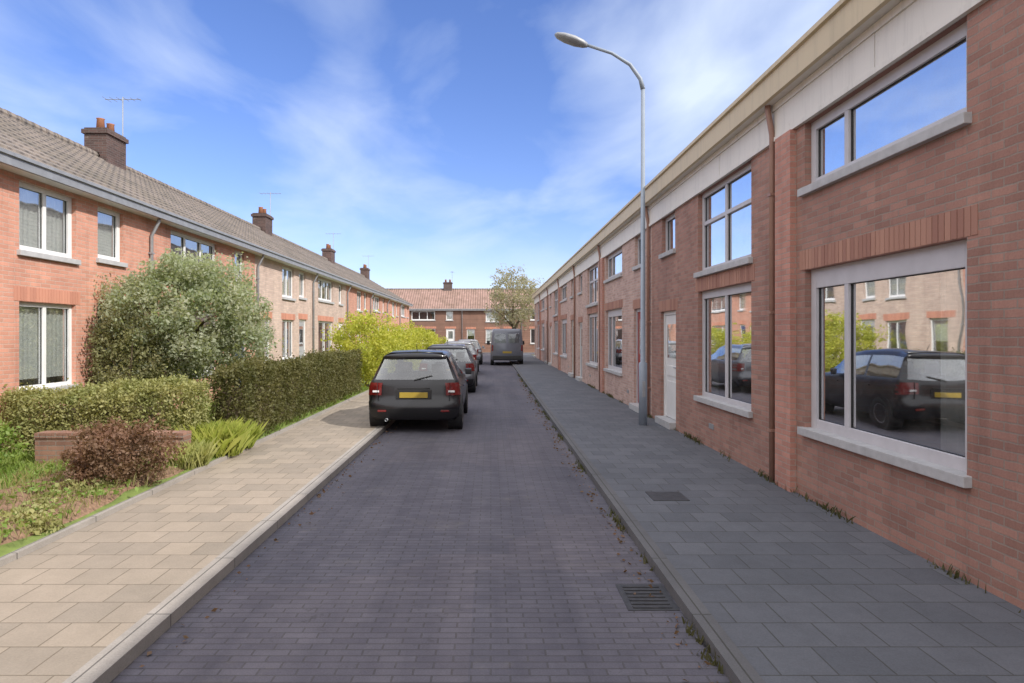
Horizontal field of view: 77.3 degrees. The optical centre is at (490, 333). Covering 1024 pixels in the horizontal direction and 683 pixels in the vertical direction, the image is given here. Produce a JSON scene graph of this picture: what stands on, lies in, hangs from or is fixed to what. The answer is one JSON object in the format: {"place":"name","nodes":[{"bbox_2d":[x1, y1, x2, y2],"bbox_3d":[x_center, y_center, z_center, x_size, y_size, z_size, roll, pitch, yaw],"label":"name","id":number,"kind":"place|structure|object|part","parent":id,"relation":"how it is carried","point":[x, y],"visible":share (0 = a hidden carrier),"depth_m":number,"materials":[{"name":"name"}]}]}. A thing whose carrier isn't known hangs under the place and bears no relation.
{"place":"outdoors","nodes":[
{"label":"outdoors","id":0,"kind":"place"},
{"bbox_2d":[0,115,162,451],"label":"terraced house","id":1,"kind":"structure","parent":0,"point":[70,228],"depth_m":10.50,"materials":[{"name":"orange brick"}]},
{"bbox_2d":[17,181,80,264],"bbox_3d":[-7.066,-1.732,10.150,0.252,1.124,1.400,0,0,0],"label":"window","id":2,"kind":"structure","parent":1,"relation":"in","point":[45,216],"depth_m":10.16,"materials":[{"name":"white paint"}]},
{"bbox_2d":[19,301,79,391],"bbox_3d":[-7.066,0.218,10.150,0.252,1.424,1.400,0,0,0],"label":"window","id":3,"kind":"structure","parent":1,"relation":"in","point":[45,329],"depth_m":10.17,"materials":[{"name":"white paint"}]},
{"bbox_2d":[98,308,121,383],"bbox_3d":[-7.095,0.577,11.875,0.050,2.087,0.804,0,0,0],"label":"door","id":4,"kind":"structure","parent":1,"relation":"in","point":[99,308],"depth_m":11.69,"materials":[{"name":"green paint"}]},
{"bbox_2d":[96,207,127,267],"bbox_3d":[-7.066,-1.783,11.800,0.252,1.026,0.900,0,0,0],"label":"window","id":5,"kind":"structure","parent":1,"relation":"in","point":[108,221],"depth_m":11.87,"materials":[{"name":"white paint"}]},
{"bbox_2d":[0,97,265,412],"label":"terraced house","id":6,"kind":"structure","parent":0,"point":[185,227],"depth_m":15.61,"materials":[{"name":"grey tile"}]},
{"bbox_2d":[171,231,214,274],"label":"window","id":7,"kind":"structure","parent":6,"relation":"in","point":[184,242],"depth_m":15.15,"materials":[{"name":"white paint"}]},
{"bbox_2d":[172,310,214,376],"bbox_3d":[-7.040,0.243,15.200,0.200,1.574,2.500,0,0,0],"label":"window","id":8,"kind":"structure","parent":6,"relation":"in","point":[202,319],"depth_m":15.85,"materials":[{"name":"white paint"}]},
{"bbox_2d":[235,251,241,280],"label":"window","id":9,"kind":"structure","parent":6,"relation":"in","point":[239,256],"depth_m":18.04,"materials":[{"name":"white paint"}]},
{"bbox_2d":[0,372,375,556],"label":"garden ground","id":10,"kind":"structure","parent":0,"point":[7,548],"depth_m":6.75,"materials":[{"name":"green plant"}]},
{"bbox_2d":[0,419,29,466],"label":"garden shrub","id":11,"kind":"object","parent":10,"relation":"on","point":[6,431],"visible":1,"depth_m":7.92,"materials":[{"name":"green plant"}]},
{"bbox_2d":[0,466,185,544],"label":"flower bed","id":12,"kind":"object","parent":10,"relation":"on","point":[105,500],"visible":0.28,"depth_m":6.37,"materials":[{"name":"brown soil"}]},
{"bbox_2d":[0,457,158,534],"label":"ground cover","id":13,"kind":"object","parent":12,"relation":"on","point":[34,515],"visible":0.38,"depth_m":5.78,"materials":[{"name":"green plant"}]},
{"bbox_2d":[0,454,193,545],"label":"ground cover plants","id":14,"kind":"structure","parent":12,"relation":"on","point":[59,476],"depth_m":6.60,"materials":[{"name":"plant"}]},
{"bbox_2d":[0,365,214,454],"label":"garden hedge","id":15,"kind":"object","parent":10,"relation":"on","point":[69,413],"visible":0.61,"depth_m":9.04,"materials":[{"name":"green plant"}]},
{"bbox_2d":[59,413,186,487],"bbox_3d":[-4.216,1.359,7.282,1.331,0.913,1.236,0,0,0],"label":"red shrub","id":16,"kind":"object","parent":10,"relation":"on","point":[106,442],"visible":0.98,"depth_m":7.11,"materials":[{"name":"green plant"}]},
{"bbox_2d":[82,308,190,410],"bbox_3d":[-6.233,0.666,10.965,1.905,2.301,1.501,0,0,0],"label":"garden shrub","id":17,"kind":"object","parent":10,"relation":"on","point":[118,347],"visible":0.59,"depth_m":10.85,"materials":[{"name":"green plant"}]},
{"bbox_2d":[88,245,280,424],"bbox_3d":[-5.616,0.097,11.860,3.467,3.434,2.832,0,0,0],"label":"garden tree","id":18,"kind":"object","parent":10,"relation":"on","point":[200,286],"visible":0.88,"depth_m":11.25,"materials":[{"name":"green plant"}]},
{"bbox_2d":[156,437,221,469],"bbox_3d":[-4.016,1.550,8.374,0.911,0.359,1.059,0,0,0],"label":"grass clump","id":19,"kind":"object","parent":10,"relation":"on","point":[200,454],"visible":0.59,"depth_m":8.21,"materials":[{"name":"green plant"}]},
{"bbox_2d":[174,417,259,457],"bbox_3d":[-3.944,1.480,9.196,1.310,0.500,1.418,0,0,0],"label":"grass clump","id":20,"kind":"object","parent":10,"relation":"on","point":[235,438],"visible":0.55,"depth_m":9.01,"materials":[{"name":"green plant"}]},
{"bbox_2d":[215,419,268,448],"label":"grass clump","id":21,"kind":"object","parent":10,"relation":"on","point":[259,431],"visible":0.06,"depth_m":9.76,"materials":[{"name":"green plant"}]},
{"bbox_2d":[206,344,364,438],"bbox_3d":[-4.119,1.003,14.497,0.862,1.523,9.206,0,0,0],"label":"garden hedge","id":22,"kind":"object","parent":10,"relation":"on","point":[274,392],"visible":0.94,"depth_m":11.90,"materials":[{"name":"green plant"}]},
{"bbox_2d":[320,309,404,387],"bbox_3d":[-4.015,0.476,20.593,2.519,2.683,3.599,0,0,0],"label":"yellow bush","id":23,"kind":"object","parent":10,"relation":"on","point":[370,364],"visible":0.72,"depth_m":19.86,"materials":[{"name":"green plant"}]},
{"bbox_2d":[368,318,426,370],"bbox_3d":[-3.728,0.654,24.595,2.563,2.549,3.554,0,0,0],"label":"yellow bush","id":24,"kind":"object","parent":10,"relation":"on","point":[410,339],"visible":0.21,"depth_m":24.23,"materials":[{"name":"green plant"}]},
{"bbox_2d":[0,369,417,682],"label":"pavement","id":25,"kind":"structure","parent":0,"point":[72,603],"depth_m":5.16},
{"bbox_2d":[401,322,448,370],"bbox_3d":[-3.307,0.637,30.060,2.816,2.380,3.908,0,0,0],"label":"yellow bush","id":26,"kind":"object","parent":25,"relation":"on","point":[431,338],"visible":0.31,"depth_m":29.56,"materials":[{"name":"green plant"}]},
{"bbox_2d":[139,171,319,362],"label":"terraced house","id":27,"kind":"structure","parent":0,"point":[283,279],"depth_m":21.96,"materials":[{"name":"brick"}]},
{"bbox_2d":[262,319,268,362],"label":"window","id":28,"kind":"structure","parent":27,"relation":"in","point":[264,319],"depth_m":20.30,"materials":[{"name":"white paint"}]},
{"bbox_2d":[282,320,294,360],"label":"window","id":29,"kind":"structure","parent":27,"relation":"in","point":[286,324],"depth_m":22.17,"materials":[{"name":"white glass"}]},
{"bbox_2d":[282,267,295,300],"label":"window","id":30,"kind":"structure","parent":27,"relation":"in","point":[286,273],"depth_m":22.17,"materials":[{"name":"white paint"}]},
{"bbox_2d":[299,321,303,357],"bbox_3d":[-7.095,0.577,23.875,0.050,2.087,0.804,0,0,0],"label":"door","id":31,"kind":"structure","parent":27,"relation":"in","point":[301,324],"depth_m":23.93,"materials":[{"name":"paint"}]},
{"bbox_2d":[299,272,306,299],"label":"window","id":32,"kind":"structure","parent":27,"relation":"in","point":[301,275],"depth_m":24.03,"materials":[{"name":"white paint"}]},
{"bbox_2d":[223,192,352,369],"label":"terraced house","id":33,"kind":"structure","parent":0,"point":[329,296],"depth_m":27.79,"materials":[{"name":"brick"}]},
{"bbox_2d":[318,321,330,351],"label":"window","id":34,"kind":"structure","parent":33,"relation":"in","point":[321,324],"depth_m":27.17,"materials":[{"name":"white paint"}]},
{"bbox_2d":[318,278,334,303],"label":"window","id":35,"kind":"structure","parent":33,"relation":"in","point":[324,287],"depth_m":27.38,"materials":[{"name":"white paint"}]},
{"bbox_2d":[339,285,343,305],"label":"window","id":36,"kind":"structure","parent":33,"relation":"in","point":[340,304],"depth_m":30.09,"materials":[{"name":"white paint"}]},
{"bbox_2d":[275,234,374,358],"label":"terraced house","id":37,"kind":"structure","parent":0,"point":[358,295],"depth_m":33.43,"materials":[{"name":"orange brick"}]},
{"bbox_2d":[357,291,362,312],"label":"window","id":38,"kind":"structure","parent":37,"relation":"in","point":[358,293],"depth_m":34.42,"materials":[{"name":"white paint"}]},
{"bbox_2d":[364,293,367,311],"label":"window","id":39,"kind":"structure","parent":37,"relation":"in","point":[364,293],"depth_m":36.06,"materials":[{"name":"white paint"}]},
{"bbox_2d":[311,233,391,334],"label":"terraced house","id":40,"kind":"structure","parent":0,"point":[378,298],"depth_m":40.65,"materials":[{"name":"red brick"}]},
{"bbox_2d":[373,296,380,312],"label":"window","id":41,"kind":"structure","parent":40,"relation":"in","point":[375,299],"depth_m":39.50,"materials":[{"name":"white paint"}]},
{"bbox_2d":[336,263,403,330],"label":"terraced house","id":42,"kind":"structure","parent":0,"point":[393,302],"depth_m":46.12,"materials":[{"name":"red brick"}]},
{"bbox_2d":[392,302,395,317],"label":"window","id":43,"kind":"structure","parent":42,"relation":"in","point":[392,302],"depth_m":46.12,"materials":[{"name":"white paint"}]},
{"bbox_2d":[355,255,412,331],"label":"terraced house","id":44,"kind":"structure","parent":0,"point":[405,305],"depth_m":52.58,"materials":[{"name":"red brick"}]},
{"bbox_2d":[401,305,405,317],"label":"window","id":45,"kind":"structure","parent":44,"relation":"in","point":[402,307],"depth_m":51.55,"materials":[{"name":"white paint"}]},
{"bbox_2d":[385,288,405,298],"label":"terraced house","id":46,"kind":"structure","parent":0,"point":[400,292],"depth_m":67.52,"materials":[{"name":"tile"}]},
{"bbox_2d":[0,0,838,288],"label":"sky","id":47,"kind":"structure","parent":0,"point":[434,139],"materials":[{"name":"blue"}]},
{"bbox_2d":[110,354,729,682],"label":"road","id":48,"kind":"structure","parent":0,"point":[478,548],"depth_m":4.70,"materials":[{"name":"grey brick"}]},
{"bbox_2d":[369,344,471,428],"bbox_3d":[-1.420,1.016,13.757,2.000,1.658,4.026,0,0,0],"label":"parked car","id":49,"kind":"object","parent":48,"relation":"on","point":[399,389],"visible":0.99,"depth_m":11.84,"materials":[{"name":"black paint"}]},
{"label":"side window","id":50,"kind":"part","parent":49,"relation":"part of","materials":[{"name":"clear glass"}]},
{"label":"side window","id":51,"kind":"part","parent":49,"relation":"part of","materials":[{"name":"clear glass"}]},
{"bbox_2d":[140,379,717,682],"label":"fallen leaves","id":52,"kind":"object","parent":48,"relation":"on","point":[312,513],"visible":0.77,"depth_m":6.05,"materials":[{"name":"red plant"}]},
{"bbox_2d":[419,340,479,391],"bbox_3d":[-1.350,1.016,21.507,2.000,1.658,4.026,0,0,0],"label":"parked car","id":53,"kind":"object","parent":48,"relation":"on","point":[463,361],"visible":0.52,"depth_m":19.78,"materials":[{"name":"grey paint"}]},
{"bbox_2d":[442,341,480,371],"bbox_3d":[-1.450,1.016,30.007,2.000,1.658,4.026,0,0,0],"label":"parked car","id":54,"kind":"object","parent":48,"relation":"on","point":[474,353],"visible":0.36,"depth_m":28.39,"materials":[{"name":"silver metal"}]},
{"bbox_2d":[454,337,483,363],"bbox_3d":[-1.400,1.016,40.007,2.000,1.658,4.026,0,0,0],"label":"parked car","id":55,"kind":"object","parent":48,"relation":"on","point":[477,349],"visible":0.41,"depth_m":38.27,"materials":[{"name":"silver metal"}]},
{"bbox_2d":[487,329,523,364],"bbox_3d":[0.950,0.765,39.490,2.400,2.130,5.120,0,0,0],"label":"van","id":56,"kind":"object","parent":48,"relation":"on","point":[507,344],"visible":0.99,"depth_m":37.00,"materials":[{"name":"grey paint"}]},
{"bbox_2d":[516,372,731,682],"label":"gutter weeds","id":57,"kind":"object","parent":48,"relation":"on","point":[616,520],"visible":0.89,"depth_m":4.05,"materials":[{"name":"green plant"}]},
{"bbox_2d":[615,584,679,610],"bbox_3d":[1.080,1.835,4.450,0.340,0.030,0.440,0,0,0],"label":"gully grate","id":58,"kind":"object","parent":48,"relation":"on","point":[642,600],"visible":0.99,"depth_m":4.42,"materials":[{"name":"metal"}]},
{"bbox_2d":[404,272,461,349],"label":"terraced house","id":59,"kind":"structure","parent":0,"point":[437,311],"depth_m":64.65,"materials":[{"name":"brick"}]},
{"bbox_2d":[411,311,435,320],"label":"window","id":60,"kind":"structure","parent":59,"relation":"in","point":[412,319],"depth_m":64.57,"materials":[{"name":"white paint"}]},
{"bbox_2d":[446,311,452,320],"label":"window","id":61,"kind":"structure","parent":59,"relation":"in","point":[449,314],"depth_m":64.62,"materials":[{"name":"white paint"}]},
{"bbox_2d":[447,329,453,340],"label":"door","id":62,"kind":"structure","parent":59,"relation":"in","point":[450,332],"depth_m":64.58,"materials":[{"name":"white paint"}]},
{"bbox_2d":[461,288,520,351],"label":"terraced house","id":63,"kind":"structure","parent":0,"point":[477,324],"depth_m":64.50,"materials":[{"name":"brick"}]},
{"bbox_2d":[467,329,474,342],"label":"window","id":64,"kind":"structure","parent":63,"relation":"in","point":[470,332],"depth_m":64.68,"materials":[{"name":"white paint"}]},
{"bbox_2d":[485,329,492,342],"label":"window","id":65,"kind":"structure","parent":63,"relation":"in","point":[488,331],"depth_m":64.68,"materials":[{"name":"white glass"}]},
{"bbox_2d":[486,311,498,321],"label":"window","id":66,"kind":"structure","parent":63,"relation":"in","point":[488,319],"depth_m":64.68,"materials":[{"name":"white paint"}]},
{"bbox_2d":[520,288,534,351],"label":"terraced house","id":67,"kind":"structure","parent":0,"point":[528,338],"depth_m":64.50,"materials":[{"name":"brick"}]},
{"bbox_2d":[512,354,1023,682],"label":"pavement","id":68,"kind":"structure","parent":0,"point":[786,586],"depth_m":4.70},
{"bbox_2d":[483,263,544,331],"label":"street tree","id":69,"kind":"object","parent":68,"relation":"on","point":[513,314],"visible":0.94,"depth_m":56.31,"materials":[{"name":"green plant"}]},
{"bbox_2d":[555,32,646,424],"bbox_3d":[2.134,-1.986,12.400,1.788,7.692,0.300,0,0,0],"label":"street lamp","id":70,"kind":"object","parent":68,"relation":"on","point":[571,40],"visible":0.95,"depth_m":12.36,"materials":[{"name":"grey metal"}]},
{"bbox_2d":[645,491,689,500],"bbox_3d":[1.910,1.767,6.940,0.380,0.026,0.380,0,0,0],"label":"inspection cover","id":71,"kind":"object","parent":68,"relation":"on","point":[666,496],"visible":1,"depth_m":6.91,"materials":[{"name":"metal"}]},
{"bbox_2d":[587,383,1020,612],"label":"wall weeds","id":72,"kind":"object","parent":68,"relation":"on","point":[949,572],"depth_m":6.40,"materials":[{"name":"green plant"}]},
{"label":"ground","id":73,"kind":"structure","parent":0,"visible":0},
{"bbox_2d":[34,430,191,464],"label":"garden wall","id":74,"kind":"structure","parent":73,"relation":"on","point":[49,445],"depth_m":8.35,"materials":[{"name":"brick"}]},
{"bbox_2d":[0,367,418,566],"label":"garden edging","id":75,"kind":"object","parent":73,"relation":"on","point":[39,544],"depth_m":6.47,"materials":[{"name":"concrete"}]},
{"bbox_2d":[63,420,395,682],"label":"kerb","id":76,"kind":"structure","parent":73,"relation":"on","point":[110,662],"depth_m":4.44,"materials":[{"name":"concrete"}]},
{"bbox_2d":[532,290,539,359],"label":"terraced house","id":77,"kind":"structure","parent":73,"relation":"on","point":[535,296],"depth_m":46.50,"materials":[{"name":"red brick"}]},
{"bbox_2d":[537,283,548,363],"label":"terraced house","id":78,"kind":"structure","parent":73,"relation":"on","point":[544,322],"depth_m":40.45,"materials":[{"name":"red brick"}]},
{"bbox_2d":[540,324,543,350],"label":"window","id":79,"kind":"structure","parent":78,"relation":"in","point":[542,349],"depth_m":42.22,"materials":[{"name":"grey paint"}]},
{"bbox_2d":[545,273,558,368],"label":"terraced house","id":80,"kind":"structure","parent":73,"relation":"on","point":[552,283],"depth_m":34.65,"materials":[{"name":"red brick"}]},
{"bbox_2d":[551,328,551,361],"bbox_3d":[3.495,0.627,36.275,0.050,1.987,0.904,0,0,0],"label":"door","id":81,"kind":"structure","parent":80,"relation":"in","point":[551,328],"depth_m":36.56,"materials":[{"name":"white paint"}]},
{"bbox_2d":[553,321,557,355],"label":"window","id":82,"kind":"structure","parent":80,"relation":"in","point":[556,322],"depth_m":34.14,"materials":[{"name":"white glass"}]},
{"bbox_2d":[553,290,557,316],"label":"window","id":83,"kind":"structure","parent":80,"relation":"in","point":[556,292],"depth_m":34.14,"materials":[{"name":"grey paint"}]},
{"bbox_2d":[555,259,575,377],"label":"terraced house","id":84,"kind":"structure","parent":73,"relation":"on","point":[565,274],"depth_m":28.33,"materials":[{"name":"pink brick"}]},
{"bbox_2d":[560,319,566,357],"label":"window","id":85,"kind":"structure","parent":84,"relation":"in","point":[564,355],"depth_m":30.03,"materials":[{"name":"white glass"}]},
{"bbox_2d":[560,284,566,302],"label":"window","id":86,"kind":"structure","parent":84,"relation":"in","point":[564,287],"depth_m":30.03,"materials":[{"name":"grey paint"}]},
{"bbox_2d":[573,322,573,372],"bbox_3d":[3.495,0.552,26.700,0.050,2.137,0.854,0,0,0],"label":"door","id":87,"kind":"structure","parent":84,"relation":"in","point":[573,322],"depth_m":26.85,"materials":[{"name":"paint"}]},
{"bbox_2d":[570,235,600,391],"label":"terraced house","id":88,"kind":"structure","parent":73,"relation":"on","point":[585,258],"depth_m":22.48,"materials":[{"name":"pink brick"}]},
{"bbox_2d":[577,274,581,294],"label":"window","id":89,"kind":"structure","parent":88,"relation":"in","point":[579,293],"depth_m":24.63,"materials":[{"name":"grey paint"}]},
{"bbox_2d":[581,324,581,375],"bbox_3d":[3.495,0.627,24.275,0.050,1.987,0.904,0,0,0],"label":"door","id":90,"kind":"structure","parent":88,"relation":"in","point":[581,324],"depth_m":24.49,"materials":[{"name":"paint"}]},
{"bbox_2d":[586,313,597,367],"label":"window","id":91,"kind":"structure","parent":88,"relation":"in","point":[593,318],"depth_m":21.82,"materials":[{"name":"grey paint"}]},
{"bbox_2d":[586,264,597,307],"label":"window","id":92,"kind":"structure","parent":88,"relation":"in","point":[593,272],"depth_m":21.82,"materials":[{"name":"grey paint"}]},
{"bbox_2d":[595,191,651,416],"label":"terraced house","id":93,"kind":"structure","parent":73,"relation":"on","point":[618,237],"depth_m":16.12,"materials":[{"name":"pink brick"}]},
{"bbox_2d":[603,308,621,375],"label":"window","id":94,"kind":"structure","parent":93,"relation":"in","point":[614,316],"depth_m":18.00,"materials":[{"name":"grey paint"}]},
{"bbox_2d":[603,248,621,283],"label":"window","id":95,"kind":"structure","parent":93,"relation":"in","point":[614,260],"depth_m":17.94,"materials":[{"name":"grey paint"}]},
{"bbox_2d":[632,236,640,270],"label":"window","id":96,"kind":"structure","parent":93,"relation":"in","point":[638,266],"depth_m":15.00,"materials":[{"name":"grey paint"}]},
{"bbox_2d":[638,312,640,402],"bbox_3d":[3.495,0.552,14.700,0.050,2.137,0.854,0,0,0],"label":"door","id":97,"kind":"structure","parent":93,"relation":"in","point":[639,313],"depth_m":15.07,"materials":[{"name":"paint"}]},
{"bbox_2d":[509,360,764,682],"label":"kerb","id":98,"kind":"structure","parent":73,"relation":"on","point":[737,665],"depth_m":4.57,"materials":[{"name":"grey concrete"}]},
{"bbox_2d":[645,76,777,481],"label":"terraced house","id":99,"kind":"structure","parent":73,"relation":"on","point":[710,194],"depth_m":9.51,"materials":[{"name":"brown brick"}]},
{"bbox_2d":[658,213,675,258],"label":"window","id":100,"kind":"structure","parent":99,"relation":"in","point":[670,221],"depth_m":12.43,"materials":[{"name":"grey paint"}]},
{"bbox_2d":[666,315,675,419],"bbox_3d":[3.470,0.627,12.275,0.101,1.987,0.904,0,0,0],"label":"door","id":101,"kind":"structure","parent":99,"relation":"in","point":[670,319],"depth_m":12.32,"materials":[{"name":"white paint"}]},
{"bbox_2d":[693,282,752,417],"bbox_3d":[3.466,0.198,9.425,0.252,1.784,2.250,0,0,0],"label":"window","id":102,"kind":"structure","parent":99,"relation":"in","point":[726,312],"depth_m":9.41,"materials":[{"name":"grey paint"}]},
{"bbox_2d":[693,163,752,277],"bbox_3d":[3.440,-1.603,9.425,0.200,1.366,2.250,0,0,0],"label":"window","id":103,"kind":"structure","parent":99,"relation":"in","point":[726,208],"depth_m":9.41,"materials":[{"name":"grey paint"}]},
{"bbox_2d":[761,0,1023,609],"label":"terraced house","id":104,"kind":"structure","parent":73,"relation":"on","point":[899,280],"depth_m":5.28,"materials":[{"name":"brown brick"}]},
{"bbox_2d":[797,239,971,487],"bbox_3d":[3.466,0.198,5.750,0.252,1.784,2.460,0,0,0],"label":"window","id":105,"kind":"structure","parent":104,"relation":"in","point":[889,332],"depth_m":5.51,"materials":[{"name":"grey paint"}]},
{"bbox_2d":[797,21,971,196],"bbox_3d":[3.440,-1.887,5.750,0.200,0.794,2.460,0,0,0],"label":"window","id":106,"kind":"structure","parent":104,"relation":"in","point":[922,100],"depth_m":5.49,"materials":[{"name":"grey paint"}]}
]}

